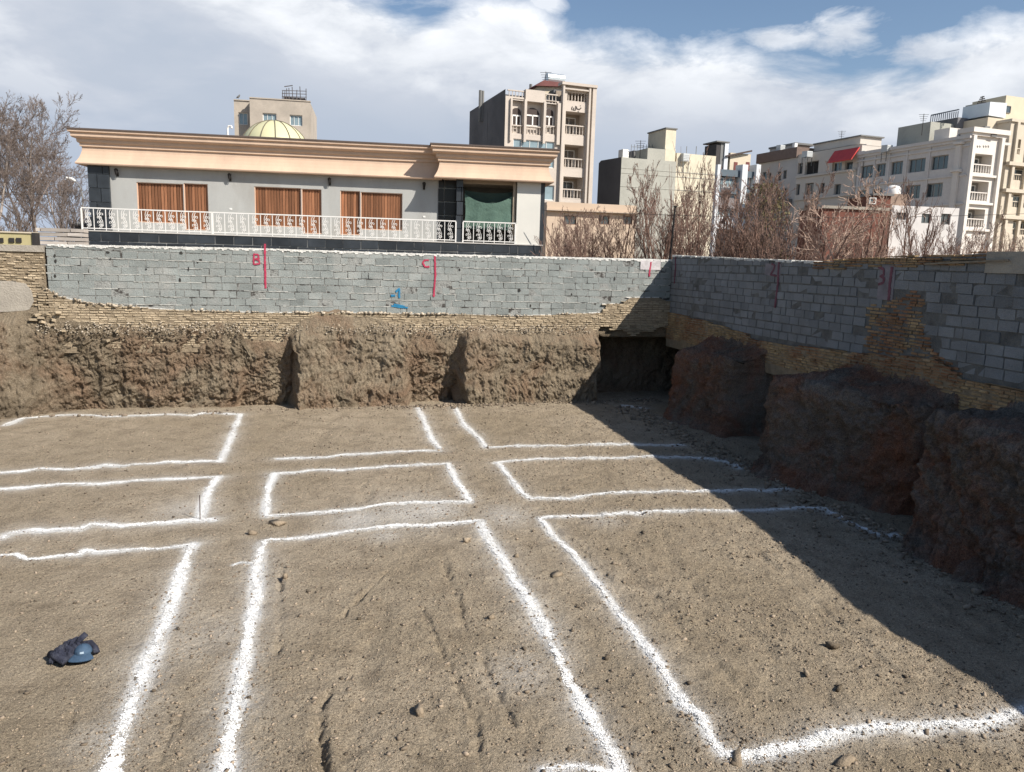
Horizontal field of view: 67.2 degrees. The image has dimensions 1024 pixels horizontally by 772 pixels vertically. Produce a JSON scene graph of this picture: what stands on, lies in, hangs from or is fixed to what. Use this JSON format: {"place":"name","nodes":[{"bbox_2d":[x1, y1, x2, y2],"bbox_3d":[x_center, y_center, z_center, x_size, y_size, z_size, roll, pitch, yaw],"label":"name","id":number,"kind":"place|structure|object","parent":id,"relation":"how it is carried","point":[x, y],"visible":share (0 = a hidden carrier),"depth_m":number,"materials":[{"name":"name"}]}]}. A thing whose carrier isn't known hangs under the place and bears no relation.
{"place":"outdoors","nodes":[
{"label":"outdoors","id":0,"kind":"place"},
{"bbox_2d":[0,231,39,245],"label":"garden wall","id":1,"kind":"structure","parent":0,"point":[17,238],"depth_m":29.90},
{"bbox_2d":[36,228,88,256],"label":"slab wall","id":2,"kind":"structure","parent":0,"point":[62,238],"depth_m":31.72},
{"bbox_2d":[234,85,316,138],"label":"apartment block","id":3,"kind":"structure","parent":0,"point":[298,114],"depth_m":89.21,"materials":[{"name":"paint"}]},
{"bbox_2d":[239,113,247,124],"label":"window","id":4,"kind":"structure","parent":3,"relation":"in","point":[243,118],"depth_m":89.77,"materials":[{"name":"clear glass"}]},
{"bbox_2d":[290,115,301,125],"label":"window","id":5,"kind":"structure","parent":3,"relation":"in","point":[295,120],"depth_m":89.44,"materials":[{"name":"clear glass"}]},
{"bbox_2d":[0,306,679,418],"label":"soil bank","id":6,"kind":"structure","parent":0,"point":[41,372],"depth_m":22.25,"materials":[{"name":"soil"}]},
{"bbox_2d":[35,288,600,335],"bbox_3d":[-3.661,-2.127,22.734,18.294,1.274,0.378,-1,10,-18],"label":"rubble","id":7,"kind":"object","parent":6,"relation":"on","point":[258,327],"visible":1,"depth_m":21.97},
{"bbox_2d":[0,390,1023,771],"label":"pit floor","id":8,"kind":"structure","parent":0,"point":[22,442],"depth_m":9.91,"materials":[{"name":"soil"}]},
{"bbox_2d":[47,632,99,665],"bbox_3d":[-4.731,2.816,8.289,0.526,0.236,0.460,2,9,0],"label":"crumpled jacket","id":9,"kind":"object","parent":8,"relation":"on","point":[63,654],"visible":0.85,"depth_m":8.23,"materials":[{"name":"black fabric"}]},
{"bbox_2d":[68,643,93,662],"bbox_3d":[-4.583,2.843,8.238,0.242,0.137,0.282,2,9,0],"label":"hard hat","id":10,"kind":"object","parent":9,"relation":"on","point":[82,652],"visible":1,"depth_m":8.21,"materials":[{"name":"blue plastic"}]},
{"bbox_2d":[0,542,197,771],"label":"chalk line","id":11,"kind":"object","parent":8,"relation":"on","point":[111,766],"visible":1,"depth_m":8.46,"materials":[{"name":"paint"}]},
{"bbox_2d":[0,476,220,538],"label":"chalk line","id":12,"kind":"object","parent":8,"relation":"on","point":[211,486],"visible":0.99,"depth_m":13.16,"materials":[{"name":"paint"}]},
{"bbox_2d":[0,412,242,472],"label":"chalk line","id":13,"kind":"object","parent":8,"relation":"on","point":[227,447],"visible":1,"depth_m":16.73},
{"bbox_2d":[268,519,286,525],"bbox_3d":[-3.820,2.235,12.575,0.264,0.086,0.168,5,10,35],"label":"stone","id":14,"kind":"object","parent":8,"relation":"on","point":[276,522],"visible":1,"depth_m":12.54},
{"bbox_2d":[276,407,440,458],"bbox_3d":[-2.607,1.200,19.210,2.885,0.060,6.660,5,10,20],"label":"chalk line","id":15,"kind":"object","parent":8,"relation":"on","point":[427,428],"visible":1,"depth_m":17.65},
{"bbox_2d":[260,462,475,516],"bbox_3d":[-2.779,1.921,14.782,4.049,0.049,3.067,-2,10,-19],"label":"chalk line","id":16,"kind":"object","parent":8,"relation":"on","point":[266,496],"visible":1,"depth_m":14.25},
{"bbox_2d":[414,702,423,716],"bbox_3d":[-0.899,3.164,7.495,0.075,0.117,0.127,-10,11,-15],"label":"stone","id":17,"kind":"object","parent":8,"relation":"on","point":[419,709],"visible":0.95,"depth_m":7.45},
{"bbox_2d":[216,519,630,771],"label":"chalk line","id":18,"kind":"object","parent":8,"relation":"on","point":[586,711],"visible":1,"depth_m":8.27,"materials":[{"name":"paint"}]},
{"bbox_2d":[0,397,1023,637],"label":"soil clods","id":19,"kind":"object","parent":8,"relation":"on","point":[900,556],"visible":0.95,"depth_m":16.41,"materials":[{"name":"soil"}]},
{"bbox_2d":[453,408,681,447],"bbox_3d":[0.307,1.243,19.568,7.219,0.073,3.516,8,11,33],"label":"chalk line","id":20,"kind":"object","parent":8,"relation":"on","point":[466,427],"visible":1,"depth_m":18.97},
{"bbox_2d":[495,454,789,499],"bbox_3d":[2.558,1.842,16.247,5.564,0.077,3.082,0,9,-12],"label":"chalk line","id":21,"kind":"object","parent":8,"relation":"on","point":[522,491],"visible":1,"depth_m":15.26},
{"bbox_2d":[537,506,892,756],"bbox_3d":[3.885,2.746,10.826,5.875,0.082,6.782,0,9,-13],"label":"chalk line","id":22,"kind":"object","parent":8,"relation":"on","point":[704,722],"visible":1,"depth_m":9.26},
{"bbox_2d":[732,748,741,766],"bbox_3d":[2.015,3.343,6.929,0.092,0.037,0.224,-4,17,12],"label":"stone","id":23,"kind":"object","parent":8,"relation":"on","point":[736,756],"visible":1,"depth_m":6.91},
{"bbox_2d":[833,752,855,766],"bbox_3d":[2.978,3.373,6.910,0.276,0.074,0.111,-12,16,-37],"label":"stone","id":24,"kind":"object","parent":8,"relation":"on","point":[847,759],"visible":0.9,"depth_m":6.89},
{"bbox_2d":[725,695,1023,764],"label":"chalk line","id":25,"kind":"object","parent":8,"relation":"on","point":[791,746],"visible":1,"depth_m":7.31,"materials":[{"name":"paint"}]},
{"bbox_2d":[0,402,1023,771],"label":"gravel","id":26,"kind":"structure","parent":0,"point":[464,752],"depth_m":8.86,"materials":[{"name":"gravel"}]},
{"bbox_2d":[0,0,1023,244],"label":"sky","id":27,"kind":"structure","parent":0,"point":[757,76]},
{"bbox_2d":[469,80,597,203],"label":"apartment block","id":28,"kind":"structure","parent":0,"point":[549,114],"depth_m":74.37,"materials":[{"name":"beige stone"}]},
{"bbox_2d":[512,108,520,126],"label":"arched window","id":29,"kind":"structure","parent":28,"relation":"in","point":[516,113],"depth_m":72.68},
{"bbox_2d":[527,108,539,126],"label":"arched window","id":30,"kind":"structure","parent":28,"relation":"in","point":[533,117],"depth_m":73.22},
{"bbox_2d":[513,139,554,148],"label":"window","id":31,"kind":"structure","parent":28,"relation":"in","point":[516,142],"depth_m":73.38,"materials":[{"name":"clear glass"}]},
{"bbox_2d":[546,109,552,127],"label":"arched window","id":32,"kind":"structure","parent":28,"relation":"in","point":[549,113],"depth_m":73.75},
{"bbox_2d":[545,185,553,199],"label":"window","id":33,"kind":"structure","parent":28,"relation":"in","point":[549,190],"depth_m":74.73,"materials":[{"name":"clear glass"}]},
{"bbox_2d":[544,73,564,81],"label":"water tank","id":34,"kind":"object","parent":28,"relation":"on","point":[554,77],"visible":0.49,"depth_m":76.59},
{"bbox_2d":[542,202,638,257],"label":"building","id":35,"kind":"structure","parent":0,"point":[615,210],"depth_m":61.37,"materials":[{"name":"paint"}]},
{"bbox_2d":[597,127,715,258],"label":"block building","id":36,"kind":"structure","parent":0,"point":[613,173],"depth_m":79.48,"materials":[{"name":"grey concrete"}]},
{"bbox_2d":[703,141,760,256],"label":"apartment block","id":37,"kind":"structure","parent":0,"point":[739,167],"depth_m":110.49,"materials":[{"name":"grey concrete"}]},
{"bbox_2d":[546,210,1007,217],"bbox_3d":[12.020,-7.063,31.216,21.747,0.690,0.017,1,9,-5],"label":"overhead wire","id":38,"kind":"object","parent":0,"point":[773,217],"visible":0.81,"depth_m":31.16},
{"bbox_2d":[756,142,813,258],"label":"apartment block","id":39,"kind":"structure","parent":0,"point":[786,158],"depth_m":110.86,"materials":[{"name":"grey concrete"}]},
{"bbox_2d":[791,135,884,259],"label":"apartment block","id":40,"kind":"structure","parent":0,"point":[840,155],"depth_m":102.30,"materials":[{"name":"grey concrete"}]},
{"bbox_2d":[801,151,812,166],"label":"air cooler","id":41,"kind":"object","parent":40,"relation":"on","point":[807,154],"visible":1,"depth_m":104.27,"materials":[{"name":"white metal"}]},
{"bbox_2d":[806,161,818,174],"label":"window","id":42,"kind":"structure","parent":40,"relation":"in","point":[811,169],"depth_m":105.56,"materials":[{"name":"grey glass"}]},
{"bbox_2d":[663,334,1023,608],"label":"soil bank","id":43,"kind":"structure","parent":0,"point":[941,468],"depth_m":14.37,"materials":[{"name":"soil"}]},
{"bbox_2d":[885,194,959,257],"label":"building","id":44,"kind":"structure","parent":0,"point":[919,225],"depth_m":51.27,"materials":[{"name":"paint"}]},
{"bbox_2d":[885,185,900,193],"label":"water tank","id":45,"kind":"object","parent":44,"relation":"on","point":[896,190],"visible":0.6,"depth_m":51.71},
{"bbox_2d":[854,109,1010,254],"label":"apartment block","id":46,"kind":"structure","parent":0,"point":[959,159],"depth_m":85.95,"materials":[{"name":"grey stone"}]},
{"bbox_2d":[861,165,872,178],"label":"window","id":47,"kind":"structure","parent":46,"relation":"in","point":[866,170],"depth_m":96.43,"materials":[{"name":"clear glass"}]},
{"bbox_2d":[877,163,885,176],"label":"window","id":48,"kind":"structure","parent":46,"relation":"in","point":[882,167],"depth_m":94.33,"materials":[{"name":"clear glass"}]},
{"bbox_2d":[891,161,902,174],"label":"window","id":49,"kind":"structure","parent":46,"relation":"in","point":[897,167],"depth_m":92.10,"materials":[{"name":"grey glass"}]},
{"bbox_2d":[906,185,920,198],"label":"window","id":50,"kind":"structure","parent":46,"relation":"in","point":[916,193],"depth_m":89.77,"materials":[{"name":"grey glass"}]},
{"bbox_2d":[909,158,925,172],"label":"window","id":51,"kind":"structure","parent":46,"relation":"in","point":[916,165],"depth_m":89.40,"materials":[{"name":"grey glass"}]},
{"bbox_2d":[926,183,942,197],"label":"window","id":52,"kind":"structure","parent":46,"relation":"in","point":[931,190],"depth_m":87.30,"materials":[{"name":"grey glass"}]},
{"bbox_2d":[932,155,948,169],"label":"window","id":53,"kind":"structure","parent":46,"relation":"in","point":[939,162],"depth_m":86.51,"materials":[{"name":"grey glass"}]},
{"bbox_2d":[962,102,1006,119],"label":"water tank","id":54,"kind":"object","parent":46,"relation":"on","point":[988,109],"visible":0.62,"depth_m":88.16,"materials":[{"name":"metal"}]},
{"label":"ground","id":55,"kind":"structure","parent":0,"visible":0},
{"bbox_2d":[0,196,34,231],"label":"bare shrub","id":56,"kind":"object","parent":55,"relation":"on","point":[9,217],"visible":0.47,"depth_m":42.09,"materials":[{"name":"brown plant"}]},
{"bbox_2d":[0,191,42,231],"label":"bare shrub","id":57,"kind":"object","parent":55,"relation":"on","point":[17,227],"visible":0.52,"depth_m":40.00,"materials":[{"name":"brown plant"}]},
{"bbox_2d":[0,244,48,312],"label":"old brick wall","id":58,"kind":"structure","parent":55,"relation":"on","point":[23,275],"depth_m":19.87,"materials":[{"name":"brick"}]},
{"bbox_2d":[0,91,55,219],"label":"bare tree","id":59,"kind":"object","parent":55,"relation":"on","point":[5,135],"visible":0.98,"depth_m":55.27,"materials":[{"name":"brown plant"}]},
{"bbox_2d":[0,132,82,231],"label":"bare tree","id":60,"kind":"object","parent":55,"relation":"on","point":[42,188],"visible":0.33,"depth_m":64.08,"materials":[{"name":"brown plant"}]},
{"bbox_2d":[0,91,86,244],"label":"bare tree","id":61,"kind":"object","parent":55,"relation":"on","point":[29,187],"visible":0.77,"depth_m":58.65,"materials":[{"name":"brown plant"}]},
{"bbox_2d":[11,125,89,232],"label":"bare tree","id":62,"kind":"object","parent":55,"relation":"on","point":[65,176],"visible":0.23,"depth_m":69.67,"materials":[{"name":"brown plant"}]},
{"bbox_2d":[29,170,89,241],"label":"bare shrub","id":63,"kind":"object","parent":55,"relation":"on","point":[72,212],"visible":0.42,"depth_m":42.81,"materials":[{"name":"brown plant"}]},
{"bbox_2d":[35,175,86,241],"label":"bare shrub","id":64,"kind":"object","parent":55,"relation":"on","point":[64,187],"visible":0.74,"depth_m":41.72,"materials":[{"name":"brown plant"}]},
{"bbox_2d":[66,120,560,255],"bbox_3d":[-9.249,-9.111,39.577,21.664,8.384,10.380,0,9,-8],"label":"villa","id":65,"kind":"object","parent":55,"relation":"on","point":[275,184],"visible":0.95,"depth_m":35.39,"materials":[{"name":"concrete"}]},
{"bbox_2d":[137,182,183,223],"bbox_3d":[-15.933,-8.311,35.047,2.000,1.760,0.190,0,9,-8],"label":"window","id":66,"kind":"structure","parent":65,"relation":"in","point":[153,196],"depth_m":35.02,"materials":[{"name":"fabric"}]},
{"bbox_2d":[184,183,208,229],"bbox_3d":[-14.405,-8.185,35.273,1.052,2.068,0.190,0,9,-8],"label":"glass door","id":67,"kind":"structure","parent":65,"relation":"in","point":[195,195],"depth_m":35.23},
{"bbox_2d":[254,186,300,226],"bbox_3d":[-10.821,-8.294,35.734,2.078,1.768,0.190,0,9,-8],"label":"window","id":68,"kind":"structure","parent":65,"relation":"in","point":[268,200],"depth_m":35.72,"materials":[{"name":"fabric"}]},
{"bbox_2d":[302,189,321,233],"bbox_3d":[-9.325,-8.135,35.961,0.901,2.026,0.190,0,9,-8],"label":"glass door","id":69,"kind":"structure","parent":65,"relation":"in","point":[311,198],"depth_m":35.93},
{"bbox_2d":[340,190,359,234],"bbox_3d":[-7.583,-8.118,36.197,0.913,2.012,0.190,0,9,-8],"label":"glass door","id":70,"kind":"structure","parent":65,"relation":"in","point":[349,200],"depth_m":36.17,"materials":[{"name":"glass"}]},
{"bbox_2d":[361,192,401,230],"bbox_3d":[-6.144,-8.229,36.371,1.928,1.716,0.190,0,9,-8],"label":"window","id":71,"kind":"structure","parent":65,"relation":"in","point":[373,204],"depth_m":36.35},
{"bbox_2d":[464,190,512,229],"bbox_3d":[-1.106,-8.295,36.395,2.324,1.790,0.296,0,9,-8],"label":"tarpaulin","id":72,"kind":"object","parent":65,"relation":"attached to","point":[488,207],"visible":1,"depth_m":36.34,"materials":[{"name":"fabric"}]},
{"bbox_2d":[37,244,671,352],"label":"block wall","id":73,"kind":"structure","parent":55,"relation":"on","point":[162,284],"depth_m":22.32,"materials":[{"name":"grey concrete"}]},
{"bbox_2d":[532,226,582,256],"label":"bare shrub","id":74,"kind":"object","parent":55,"relation":"on","point":[554,245],"visible":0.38,"depth_m":31.30,"materials":[{"name":"brown plant"}]},
{"bbox_2d":[542,207,585,256],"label":"bare shrub","id":75,"kind":"object","parent":55,"relation":"on","point":[565,235],"visible":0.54,"depth_m":36.75,"materials":[{"name":"brown plant"}]},
{"bbox_2d":[553,209,601,256],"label":"bare shrub","id":76,"kind":"object","parent":55,"relation":"on","point":[587,245],"visible":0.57,"depth_m":34.58,"materials":[{"name":"brown plant"}]},
{"bbox_2d":[555,209,616,257],"bbox_3d":[3.406,-5.530,32.853,2.466,4.134,2.379,8,11,33],"label":"bare tree","id":77,"kind":"object","parent":55,"relation":"on","point":[582,239],"visible":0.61,"depth_m":32.85,"materials":[{"name":"brown plant"}]},
{"bbox_2d":[583,206,624,257],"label":"bare shrub","id":78,"kind":"object","parent":55,"relation":"on","point":[604,227],"visible":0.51,"depth_m":34.78,"materials":[{"name":"brown plant"}]},
{"bbox_2d":[582,188,646,258],"bbox_3d":[4.364,-6.064,33.899,3.048,4.953,2.941,3,9,9],"label":"bare shrub","id":79,"kind":"object","parent":55,"relation":"on","point":[618,243],"visible":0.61,"depth_m":33.66,"materials":[{"name":"brown plant"}]},
{"bbox_2d":[626,160,685,258],"bbox_3d":[5.983,-6.516,32.808,2.047,6.281,3.093,-4,11,-30],"label":"bare tree","id":80,"kind":"object","parent":55,"relation":"on","point":[647,185],"visible":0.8,"depth_m":32.79,"materials":[{"name":"brown plant"}]},
{"bbox_2d":[625,163,702,258],"bbox_3d":[5.963,-6.242,32.611,3.168,5.861,3.283,1,9,-7],"label":"bare shrub","id":81,"kind":"object","parent":55,"relation":"on","point":[679,248],"visible":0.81,"depth_m":31.80,"materials":[{"name":"brown plant"}]},
{"bbox_2d":[649,208,695,258],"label":"bare shrub","id":82,"kind":"object","parent":55,"relation":"on","point":[685,253],"visible":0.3,"depth_m":34.58,"materials":[{"name":"brown plant"}]},
{"bbox_2d":[669,206,676,258],"bbox_3d":[6.065,-4.938,29.562,0.268,3.850,0.100,2,9,0],"label":"pole","id":83,"kind":"object","parent":55,"relation":"on","point":[671,243],"visible":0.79,"depth_m":29.39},
{"bbox_2d":[655,189,705,256],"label":"bare shrub","id":84,"kind":"object","parent":55,"relation":"on","point":[678,213],"visible":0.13,"depth_m":40.82,"materials":[{"name":"brown plant"}]},
{"bbox_2d":[648,190,714,256],"bbox_3d":[7.929,-6.644,37.040,3.178,5.322,3.294,3,9,7],"label":"bare shrub","id":85,"kind":"object","parent":55,"relation":"on","point":[686,236],"visible":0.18,"depth_m":35.89,"materials":[{"name":"brown plant"}]},
{"bbox_2d":[672,141,721,255],"bbox_3d":[8.344,-7.198,34.790,2.146,7.148,4.075,6,10,23],"label":"bare tree","id":86,"kind":"object","parent":55,"relation":"on","point":[696,214],"visible":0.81,"depth_m":34.26,"materials":[{"name":"brown plant"}]},
{"bbox_2d":[680,214,724,256],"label":"bare shrub","id":87,"kind":"object","parent":55,"relation":"on","point":[700,250],"visible":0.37,"depth_m":30.43,"materials":[{"name":"brown plant"}]},
{"bbox_2d":[700,176,749,256],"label":"bare shrub","id":88,"kind":"object","parent":55,"relation":"on","point":[720,219],"visible":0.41,"depth_m":38.86,"materials":[{"name":"brown plant"}]},
{"bbox_2d":[703,176,764,258],"bbox_3d":[8.177,-5.226,28.714,2.335,5.180,2.409,-5,11,-35],"label":"bare shrub","id":89,"kind":"object","parent":55,"relation":"on","point":[736,247],"visible":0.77,"depth_m":28.40,"materials":[{"name":"brown plant"}]},
{"bbox_2d":[693,163,782,258],"bbox_3d":[8.226,-5.367,28.634,3.004,5.519,2.898,2,9,1],"label":"bare shrub","id":90,"kind":"object","parent":55,"relation":"on","point":[750,235],"visible":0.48,"depth_m":28.26,"materials":[{"name":"brown plant"}]},
{"bbox_2d":[734,183,790,258],"bbox_3d":[11.426,-6.615,35.336,2.694,5.297,2.746,2,9,0],"label":"bare shrub","id":91,"kind":"object","parent":55,"relation":"on","point":[779,206],"visible":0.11,"depth_m":34.86,"materials":[{"name":"brown plant"}]},
{"bbox_2d":[730,166,801,259],"bbox_3d":[8.989,-5.064,27.331,2.429,5.358,2.506,8,11,35],"label":"bare shrub","id":92,"kind":"object","parent":55,"relation":"on","point":[762,250],"visible":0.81,"depth_m":27.09,"materials":[{"name":"brown plant"}]},
{"bbox_2d":[755,160,849,259],"bbox_3d":[12.998,-6.632,33.634,3.570,6.764,3.700,0,9,-12],"label":"bare shrub","id":93,"kind":"object","parent":55,"relation":"on","point":[781,224],"visible":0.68,"depth_m":34.01,"materials":[{"name":"brown plant"}]},
{"bbox_2d":[798,225,846,260],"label":"bare shrub","id":94,"kind":"object","parent":55,"relation":"on","point":[805,251],"visible":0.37,"depth_m":32.83,"materials":[{"name":"brown plant"}]},
{"bbox_2d":[796,205,889,260],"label":"brick shed","id":95,"kind":"structure","parent":55,"relation":"on","point":[842,213],"depth_m":45.22,"materials":[{"name":"brick"}]},
{"bbox_2d":[665,251,1023,410],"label":"block wall","id":96,"kind":"structure","parent":55,"relation":"on","point":[958,329],"depth_m":15.96,"materials":[{"name":"grey concrete"}]},
{"bbox_2d":[924,259,1009,264],"bbox_3d":[7.987,-2.186,13.618,0.032,0.115,1.850,0,9,-13],"label":"wooden batten","id":97,"kind":"object","parent":96,"relation":"on","point":[1000,260],"visible":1,"depth_m":13.51,"materials":[{"name":"brown wood"}]},
{"bbox_2d":[832,210,873,257],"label":"bare shrub","id":98,"kind":"object","parent":55,"relation":"on","point":[848,233],"visible":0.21,"depth_m":36.57,"materials":[{"name":"brown plant"}]},
{"bbox_2d":[780,166,936,260],"bbox_3d":[11.020,-4.719,25.949,3.000,5.212,5.154,-5,11,-34],"label":"bare tree","id":99,"kind":"object","parent":55,"relation":"on","point":[851,239],"visible":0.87,"depth_m":25.48,"materials":[{"name":"brown plant"}]},
{"bbox_2d":[827,207,890,259],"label":"bare shrub","id":100,"kind":"object","parent":55,"relation":"on","point":[855,237],"visible":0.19,"depth_m":41.13,"materials":[{"name":"brown plant"}]},
{"bbox_2d":[838,229,891,257],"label":"bare shrub","id":101,"kind":"object","parent":55,"relation":"on","point":[856,245],"visible":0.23,"depth_m":31.54,"materials":[{"name":"brown plant"}]},
{"bbox_2d":[846,193,893,256],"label":"brick hut","id":102,"kind":"object","parent":55,"relation":"on","point":[863,199],"visible":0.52,"depth_m":46.93,"materials":[{"name":"brown brick"}]},
{"bbox_2d":[860,206,905,257],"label":"bare shrub","id":103,"kind":"object","parent":55,"relation":"on","point":[890,236],"visible":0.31,"depth_m":27.75,"materials":[{"name":"brown plant"}]},
{"bbox_2d":[874,176,955,257],"bbox_3d":[14.987,-5.110,28.635,2.623,5.327,1.736,4,9,14],"label":"bare tree","id":104,"kind":"object","parent":55,"relation":"on","point":[908,231],"visible":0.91,"depth_m":28.48,"materials":[{"name":"brown plant"}]},
{"bbox_2d":[900,217,969,256],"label":"bare shrub","id":105,"kind":"object","parent":55,"relation":"on","point":[939,245],"visible":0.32,"depth_m":38.80,"materials":[{"name":"brown plant"}]},
{"bbox_2d":[937,237,962,254],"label":"bare shrub","id":106,"kind":"object","parent":55,"relation":"on","point":[951,246],"visible":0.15,"depth_m":31.30,"materials":[{"name":"brown plant"}]},
{"bbox_2d":[937,206,1005,254],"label":"bare shrub","id":107,"kind":"object","parent":55,"relation":"on","point":[975,245],"visible":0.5,"depth_m":39.02,"materials":[{"name":"brown plant"}]},
{"bbox_2d":[963,233,988,253],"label":"bare shrub","id":108,"kind":"object","parent":55,"relation":"on","point":[969,243],"visible":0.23,"depth_m":32.51,"materials":[{"name":"brown plant"}]},
{"bbox_2d":[951,224,1017,254],"bbox_3d":[12.762,-2.772,20.605,1.771,3.077,3.043,4,9,14],"label":"bare tree","id":109,"kind":"object","parent":55,"relation":"on","point":[976,242],"visible":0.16,"depth_m":20.79,"materials":[{"name":"brown plant"}]},
{"bbox_2d":[965,95,1023,251],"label":"apartment block","id":110,"kind":"structure","parent":55,"relation":"on","point":[1011,197],"depth_m":87.91,"materials":[{"name":"paint"}]},
{"bbox_2d":[983,231,1023,251],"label":"bare shrub","id":111,"kind":"object","parent":55,"relation":"on","point":[1004,249],"visible":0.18,"depth_m":40.31,"materials":[{"name":"brown plant"}]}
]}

